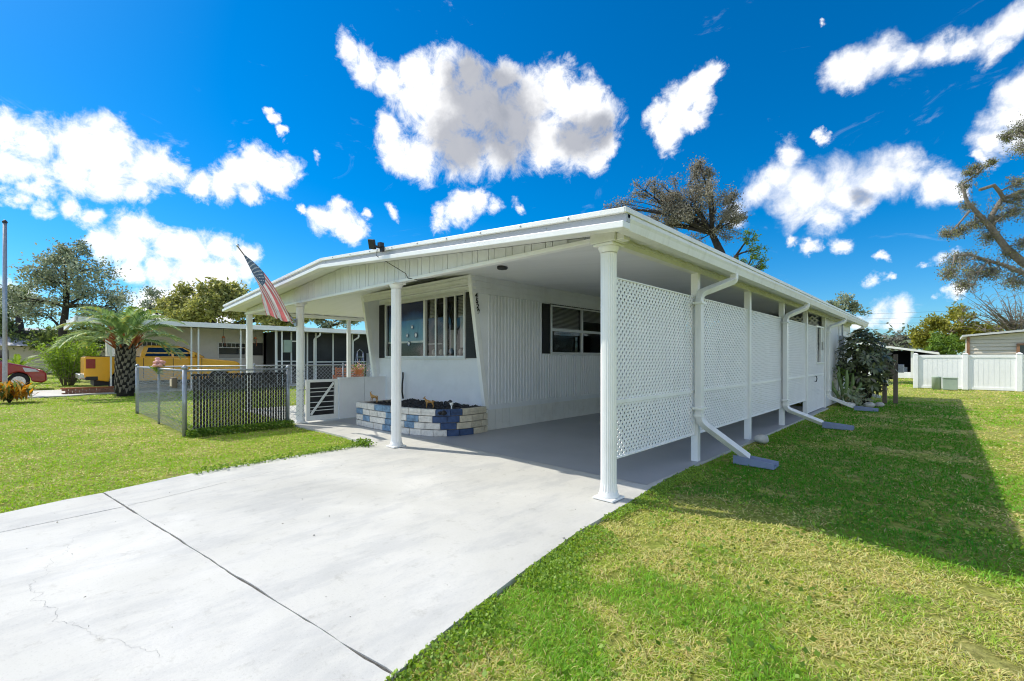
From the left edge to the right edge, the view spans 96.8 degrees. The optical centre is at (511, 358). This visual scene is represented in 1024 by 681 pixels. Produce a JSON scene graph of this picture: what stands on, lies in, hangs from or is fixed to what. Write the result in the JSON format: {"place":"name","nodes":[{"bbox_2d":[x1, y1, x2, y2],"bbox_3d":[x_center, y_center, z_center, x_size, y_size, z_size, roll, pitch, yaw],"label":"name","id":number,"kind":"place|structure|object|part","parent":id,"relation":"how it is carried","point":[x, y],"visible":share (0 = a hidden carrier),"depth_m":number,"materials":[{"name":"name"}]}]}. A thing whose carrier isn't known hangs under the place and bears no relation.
{"place":"outdoors","nodes":[
{"label":"outdoors","id":0,"kind":"place"},
{"bbox_2d":[0,354,52,373],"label":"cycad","id":1,"kind":"object","parent":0,"point":[14,359],"visible":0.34,"depth_m":25.36,"materials":[{"name":"green plant"}]},
{"bbox_2d":[14,383,304,398],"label":"neighbour driveway","id":2,"kind":"structure","parent":0,"point":[48,393],"depth_m":18.36,"materials":[{"name":"concrete"}]},
{"bbox_2d":[60,386,114,393],"bbox_3d":[-16.711,1.285,18.215,0.180,0.270,1.980,0,0,43],"label":"brick border","id":3,"kind":"object","parent":2,"relation":"on","point":[75,390],"visible":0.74,"depth_m":18.01,"materials":[{"name":"red brick"}]},
{"bbox_2d":[75,345,243,385],"bbox_3d":[-15.939,0.418,20.902,2.360,1.957,5.900,0,0,43],"label":"pickup truck","id":4,"kind":"object","parent":2,"relation":"on","point":[95,370],"visible":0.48,"depth_m":19.88,"materials":[{"name":"yellow paint"}]},
{"bbox_3d":[-15.581,-0.270,20.011,0.141,0.380,0.940,0,0,44],"label":"side window","id":5,"kind":"part","parent":4,"relation":"part of","materials":[{"name":"blue glass"}]},
{"bbox_3d":[-14.906,-0.270,20.722,0.141,0.380,0.900,0,0,44],"label":"side window","id":6,"kind":"part","parent":4,"relation":"part of","materials":[{"name":"blue glass"}]},
{"bbox_2d":[353,349,365,375],"bbox_3d":[-8.781,0.442,26.117,0.738,1.924,0.490,0,0,43],"label":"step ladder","id":7,"kind":"object","parent":2,"relation":"on","point":[357,359],"visible":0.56,"depth_m":26.06,"materials":[{"name":"silver metal"}]},
{"bbox_2d":[0,405,827,680],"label":"driveway","id":8,"kind":"structure","parent":0,"point":[403,555],"depth_m":3.16,"materials":[{"name":"concrete"}]},
{"bbox_2d":[222,206,880,502],"bbox_3d":[2.830,-0.191,14.341,12.562,3.182,17.700,0,0,43],"label":"mobile home","id":9,"kind":"object","parent":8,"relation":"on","point":[607,314],"visible":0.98,"depth_m":8.54,"materials":[{"name":"white metal"}]},
{"bbox_2d":[236,244,296,325],"bbox_3d":[-4.938,-1.460,9.135,1.066,1.589,0.911,0,0,-20],"label":"flag","id":10,"kind":"object","parent":9,"relation":"attached to","point":[274,306],"visible":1,"depth_m":9.08,"materials":[{"name":"multicoloured fabric"}]},
{"bbox_2d":[303,379,337,420],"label":"porch gate","id":11,"kind":"structure","parent":9,"relation":"attached to","point":[321,399],"depth_m":10.08,"materials":[{"name":"white paint"}]},
{"bbox_2d":[368,239,435,279],"bbox_3d":[-1.632,-1.452,6.774,0.976,0.575,0.393,0,0,-9],"label":"floodlight","id":12,"kind":"object","parent":9,"relation":"attached to","point":[374,246],"visible":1,"depth_m":6.61,"materials":[{"name":"black paint"}]},
{"bbox_2d":[401,372,403,398],"bbox_3d":[-2.566,0.642,10.666,0.061,0.622,0.126,0,0,7],"label":"drain pipe","id":13,"kind":"object","parent":9,"relation":"attached to","point":[402,385],"visible":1,"depth_m":10.64,"materials":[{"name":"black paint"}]},
{"bbox_2d":[384,290,466,358],"bbox_3d":[-2.007,-0.677,10.306,3.080,1.395,0.188,0,0,44],"label":"front window","id":14,"kind":"structure","parent":9,"relation":"in","point":[414,316],"depth_m":10.14,"materials":[{"name":"metal"}]},
{"bbox_2d":[497,265,507,269],"bbox_3d":[-0.152,-1.425,7.176,0.170,0.044,0.170,0,0,43],"label":"ceiling lamp","id":15,"kind":"object","parent":9,"relation":"attached to","point":[501,267],"visible":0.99,"depth_m":7.12,"materials":[{"name":"plastic"}]},
{"bbox_2d":[549,304,600,354],"bbox_3d":[1.678,-0.635,11.077,0.125,1.130,2.520,0,0,44],"label":"side window","id":16,"kind":"structure","parent":9,"relation":"in","point":[557,328],"depth_m":10.82,"materials":[{"name":"glass"}]},
{"bbox_2d":[0,373,1023,680],"bbox_3d":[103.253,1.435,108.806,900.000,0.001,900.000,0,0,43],"label":"ground","id":17,"kind":"structure","parent":0,"point":[978,649],"depth_m":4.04,"materials":[{"name":"green plant"}]},
{"bbox_2d":[2,220,7,382],"bbox_3d":[-19.521,-1.960,17.491,0.160,6.720,0.160,0,0,43],"label":"flagpole","id":18,"kind":"object","parent":17,"relation":"on","point":[4,322],"visible":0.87,"depth_m":17.44,"materials":[{"name":"metal"}]},
{"bbox_2d":[0,379,38,402],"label":"croton bush","id":19,"kind":"object","parent":17,"relation":"on","point":[10,391],"visible":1,"depth_m":14.39,"materials":[{"name":"orange plant"}]},
{"bbox_2d":[0,360,46,386],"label":"parked car","id":20,"kind":"object","parent":17,"relation":"on","point":[25,373],"visible":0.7,"depth_m":20.04,"materials":[{"name":"red paint"}]},
{"bbox_2d":[0,328,104,372],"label":"distant house","id":21,"kind":"structure","parent":17,"relation":"on","point":[26,352],"depth_m":41.05,"materials":[{"name":"beige"}]},
{"bbox_2d":[0,350,8,361],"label":"window","id":22,"kind":"structure","parent":21,"relation":"in","point":[0,350],"depth_m":39.88,"materials":[{"name":"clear glass"}]},
{"bbox_2d":[0,278,108,355],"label":"dark tree","id":23,"kind":"object","parent":17,"relation":"on","point":[41,335],"visible":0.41,"depth_m":41.66,"materials":[{"name":"green plant"}]},
{"bbox_2d":[27,335,104,385],"bbox_3d":[-23.082,0.103,23.718,2.962,2.682,2.618,0,0,1],"label":"feathery shrub","id":24,"kind":"object","parent":17,"relation":"on","point":[64,367],"visible":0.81,"depth_m":23.41,"materials":[{"name":"green plant"}]},
{"bbox_2d":[0,235,140,357],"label":"broad tree","id":25,"kind":"object","parent":17,"relation":"on","point":[70,259],"visible":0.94,"depth_m":35.21,"materials":[{"name":"green plant"}]},
{"bbox_2d":[45,306,187,396],"bbox_3d":[-14.695,-0.230,17.154,4.181,3.360,4.254,0,0,43],"label":"palm tree","id":26,"kind":"object","parent":17,"relation":"on","point":[125,329],"visible":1,"depth_m":16.89,"materials":[{"name":"green palm leaf"},{"name":"dark bark"}]},
{"bbox_2d":[122,285,166,319],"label":"tree","id":27,"kind":"object","parent":17,"relation":"on","point":[151,292],"visible":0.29,"depth_m":47.88,"materials":[{"name":"green plant"}]},
{"bbox_2d":[64,316,371,388],"bbox_3d":[-13.056,-0.315,28.313,9.080,3.430,20.900,0,0,43],"label":"neighbour home","id":28,"kind":"object","parent":17,"relation":"on","point":[321,346],"visible":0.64,"depth_m":24.80,"materials":[{"name":"beige"}]},
{"bbox_2d":[136,341,167,350],"bbox_3d":[-17.521,-0.400,22.141,0.040,0.900,1.200,0,0,44],"label":"window","id":29,"kind":"structure","parent":28,"relation":"in","point":[146,343],"depth_m":22.01,"materials":[{"name":"white paint"}]},
{"bbox_2d":[218,342,245,358],"bbox_3d":[-15.163,-0.400,24.625,0.040,0.900,1.350,0,0,44],"label":"window","id":30,"kind":"structure","parent":28,"relation":"in","point":[226,350],"depth_m":24.57,"materials":[{"name":"white paint"}]},
{"bbox_2d":[253,343,262,354],"bbox_3d":[-14.354,-0.500,25.478,0.040,0.700,0.700,0,0,44],"label":"window","id":31,"kind":"structure","parent":28,"relation":"in","point":[258,350],"depth_m":25.55,"materials":[{"name":"glass"}]},
{"bbox_2d":[148,276,312,332],"bbox_3d":[-24.205,-2.849,37.900,14.572,8.628,7.294,0,0,15],"label":"evergreen tree","id":32,"kind":"object","parent":17,"relation":"on","point":[212,298],"visible":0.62,"depth_m":36.80,"materials":[{"name":"green plant"}]},
{"bbox_2d":[135,363,371,436],"bbox_3d":[-3.987,0.780,14.010,5.217,1.300,11.221,0,0,43],"label":"chain link fence","id":33,"kind":"object","parent":17,"relation":"on","point":[225,399],"visible":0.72,"depth_m":9.04,"materials":[{"name":"metal"}]},
{"bbox_2d":[149,357,165,374],"bbox_3d":[-7.688,0.174,9.865,0.412,0.383,0.251,0,0,31],"label":"flower bunch","id":34,"kind":"object","parent":33,"relation":"attached to","point":[157,362],"visible":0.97,"depth_m":9.80,"materials":[{"name":"pink plant"}]},
{"bbox_2d":[170,377,176,387],"bbox_3d":[-6.403,0.465,8.594,0.200,0.190,0.088,0,0,43],"label":"wooden box","id":35,"kind":"object","parent":33,"relation":"attached to","point":[173,382],"visible":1,"depth_m":8.52,"materials":[{"name":"brown wood"}]},
{"bbox_2d":[345,361,367,374],"bbox_3d":[-5.063,0.299,14.854,0.738,0.517,0.797,0,0,43],"label":"flower pot","id":36,"kind":"object","parent":33,"relation":"hanging from","point":[358,371],"visible":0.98,"depth_m":14.82,"materials":[{"name":"orange ceramic"}]},
{"bbox_2d":[309,318,360,328],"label":"wood edge tree","id":37,"kind":"object","parent":17,"relation":"on","point":[328,324],"visible":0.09,"depth_m":43.03,"materials":[{"name":"green plant"}]},
{"bbox_2d":[333,367,363,378],"bbox_3d":[-8.237,0.935,22.831,1.442,0.930,0.478,0,0,-2],"label":"bench","id":38,"kind":"object","parent":17,"relation":"on","point":[340,370],"visible":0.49,"depth_m":23.00,"materials":[{"name":"red wood"}]},
{"bbox_2d":[36,315,1018,354],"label":"wood","id":39,"kind":"object","parent":17,"relation":"on","point":[904,340],"depth_m":78.13,"materials":[{"name":"grey plant"}]},
{"bbox_2d":[603,152,751,324],"bbox_3d":[10.441,-6.039,30.564,10.295,14.993,5.783,0,0,17],"label":"oak tree","id":40,"kind":"object","parent":17,"relation":"on","point":[677,212],"visible":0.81,"depth_m":29.65,"materials":[{"name":"green plant"}]},
{"bbox_2d":[733,229,771,270],"bbox_3d":[16.197,-3.712,31.049,2.540,10.334,3.078,0,0,43],"label":"tree","id":41,"kind":"object","parent":17,"relation":"on","point":[761,266],"visible":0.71,"depth_m":30.93,"materials":[{"name":"green plant"}]},
{"bbox_2d":[733,455,778,469],"bbox_3d":[3.230,1.367,6.033,0.500,0.114,0.255,0,0,43],"label":"splash block","id":42,"kind":"object","parent":17,"relation":"on","point":[754,461],"depth_m":5.98,"materials":[{"name":"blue concrete"}]},
{"bbox_2d":[753,434,768,443],"bbox_3d":[4.159,1.350,7.580,0.229,0.170,0.207,0,0,43],"label":"garden stone","id":43,"kind":"object","parent":17,"relation":"on","point":[761,438],"visible":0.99,"depth_m":7.51,"materials":[{"name":"grey stone"}]},
{"bbox_2d":[822,421,853,429],"bbox_3d":[6.579,1.367,9.170,0.500,0.114,0.255,0,0,43],"label":"splash block","id":44,"kind":"object","parent":17,"relation":"on","point":[830,425],"depth_m":9.13,"materials":[{"name":"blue concrete"}]},
{"bbox_2d":[832,361,862,405],"bbox_3d":[9.993,0.757,13.694,0.732,1.372,0.632,0,0,-4],"label":"stem succulent","id":45,"kind":"object","parent":17,"relation":"on","point":[843,389],"visible":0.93,"depth_m":13.58,"materials":[{"name":"green plant"}]},
{"bbox_2d":[826,291,872,317],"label":"oak tree","id":46,"kind":"object","parent":17,"relation":"on","point":[852,307],"visible":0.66,"depth_m":51.83,"materials":[{"name":"green plant"}]},
{"bbox_2d":[832,386,876,405],"bbox_3d":[10.102,1.159,13.474,1.092,0.712,1.164,0,0,43],"label":"leafy plant","id":47,"kind":"object","parent":17,"relation":"on","point":[856,398],"visible":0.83,"depth_m":13.35,"materials":[{"name":"green plant"}]},
{"bbox_2d":[854,406,878,411],"bbox_3d":[9.574,1.367,12.283,0.500,0.114,0.255,0,0,43],"label":"splash block","id":48,"kind":"object","parent":17,"relation":"on","point":[859,408],"depth_m":12.24,"materials":[{"name":"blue concrete"}]},
{"bbox_2d":[835,328,897,405],"bbox_3d":[10.644,0.268,13.730,1.576,2.351,1.632,0,0,43],"label":"loquat bush","id":49,"kind":"object","parent":17,"relation":"on","point":[875,366],"visible":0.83,"depth_m":13.44,"materials":[{"name":"green plant"}]},
{"bbox_2d":[863,402,875,407],"bbox_3d":[10.338,1.361,13.147,0.249,0.193,0.229,0,0,12],"label":"edging stone","id":50,"kind":"object","parent":17,"relation":"on","point":[869,404],"visible":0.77,"depth_m":13.08,"materials":[{"name":"grey stone"}]},
{"bbox_2d":[875,402,884,406],"bbox_3d":[10.729,1.360,13.259,0.238,0.165,0.204,0,0,43],"label":"edging stone","id":51,"kind":"object","parent":17,"relation":"on","point":[878,404],"visible":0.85,"depth_m":13.21,"materials":[{"name":"grey stone"}]},
{"bbox_2d":[882,354,903,403],"bbox_3d":[11.879,0.655,14.163,0.505,1.550,0.310,0,0,43],"label":"meter post","id":52,"kind":"object","parent":17,"relation":"on","point":[899,368],"visible":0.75,"depth_m":14.15,"materials":[{"name":"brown wood"}]},
{"bbox_2d":[877,329,913,350],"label":"pale tree","id":53,"kind":"object","parent":17,"relation":"on","point":[891,340],"visible":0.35,"depth_m":79.16,"materials":[{"name":"green plant"}]},
{"bbox_2d":[853,342,939,377],"bbox_3d":[28.121,-0.294,36.316,8.800,3.428,8.000,0,0,43],"label":"carport","id":54,"kind":"object","parent":17,"relation":"on","point":[905,358],"visible":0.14,"depth_m":36.42,"materials":[{"name":"white paint"}]},
{"bbox_2d":[932,376,941,389],"bbox_3d":[19.046,1.110,20.389,0.333,0.580,0.328,0,0,43],"label":"utility box","id":55,"kind":"object","parent":17,"relation":"on","point":[936,382],"visible":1,"depth_m":20.27,"materials":[{"name":"green metal"}]},
{"bbox_2d":[923,329,964,354],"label":"bushy tree","id":56,"kind":"object","parent":17,"relation":"on","point":[939,345],"visible":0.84,"depth_m":49.29,"materials":[{"name":"green plant"}]},
{"bbox_2d":[942,377,957,389],"bbox_3d":[19.399,1.130,20.123,0.510,0.540,0.480,0,0,43],"label":"utility box","id":57,"kind":"object","parent":17,"relation":"on","point":[950,383],"visible":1,"depth_m":19.98,"materials":[{"name":"green metal"}]},
{"bbox_2d":[905,299,1011,354],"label":"autumn tree","id":58,"kind":"object","parent":17,"relation":"on","point":[919,337],"visible":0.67,"depth_m":55.50,"materials":[{"name":"green plant"}]},
{"bbox_2d":[913,352,1023,391],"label":"vinyl fence","id":59,"kind":"object","parent":17,"relation":"on","point":[991,372],"visible":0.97,"depth_m":20.26,"materials":[{"name":"white plastic"}]},
{"bbox_2d":[934,114,1023,298],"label":"mossy oak","id":60,"kind":"object","parent":17,"relation":"on","point":[989,222],"visible":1,"depth_m":31.89,"materials":[{"name":"green plant"}]},
{"bbox_2d":[956,283,1023,332],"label":"bare tree","id":61,"kind":"object","parent":17,"relation":"on","point":[1007,325],"visible":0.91,"depth_m":45.79,"materials":[{"name":"brown plant"}]},
{"bbox_2d":[960,329,1023,354],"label":"shed","id":62,"kind":"structure","parent":17,"relation":"on","point":[1003,343],"depth_m":25.34,"materials":[{"name":"beige wood"}]},
{"bbox_2d":[1020,345,1023,354],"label":"window","id":63,"kind":"structure","parent":62,"relation":"in","point":[1021,346],"depth_m":24.62,"materials":[{"name":"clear glass"}]},
{"bbox_2d":[0,0,1023,354],"label":"sky","id":64,"kind":"structure","parent":0,"point":[171,136],"materials":[{"name":"blue"}]},
{"bbox_2d":[334,399,825,484],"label":"carport floor","id":65,"kind":"structure","parent":0,"point":[573,443],"depth_m":7.43,"materials":[{"name":"grey paint"}]},
{"bbox_2d":[356,398,487,436],"bbox_3d":[-1.834,1.145,9.091,2.696,0.503,1.406,0,0,43],"label":"planter","id":66,"kind":"object","parent":65,"relation":"on","point":[439,419],"visible":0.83,"depth_m":8.37,"materials":[{"name":"white and blue painted brick"},{"name":"dark soil"}]},
{"bbox_2d":[370,391,377,401],"bbox_3d":[-2.954,0.830,9.691,0.246,0.229,0.069,0,0,27],"label":"deer figurine","id":67,"kind":"object","parent":66,"relation":"on","point":[374,396],"visible":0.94,"depth_m":9.67,"materials":[{"name":"brown paint"}]},
{"bbox_2d":[423,396,434,407],"bbox_3d":[-1.584,0.838,8.660,0.228,0.213,0.065,0,0,6],"label":"deer figurine","id":68,"kind":"object","parent":66,"relation":"on","point":[428,401],"visible":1,"depth_m":8.64,"materials":[{"name":"brown paint"}]}
]}

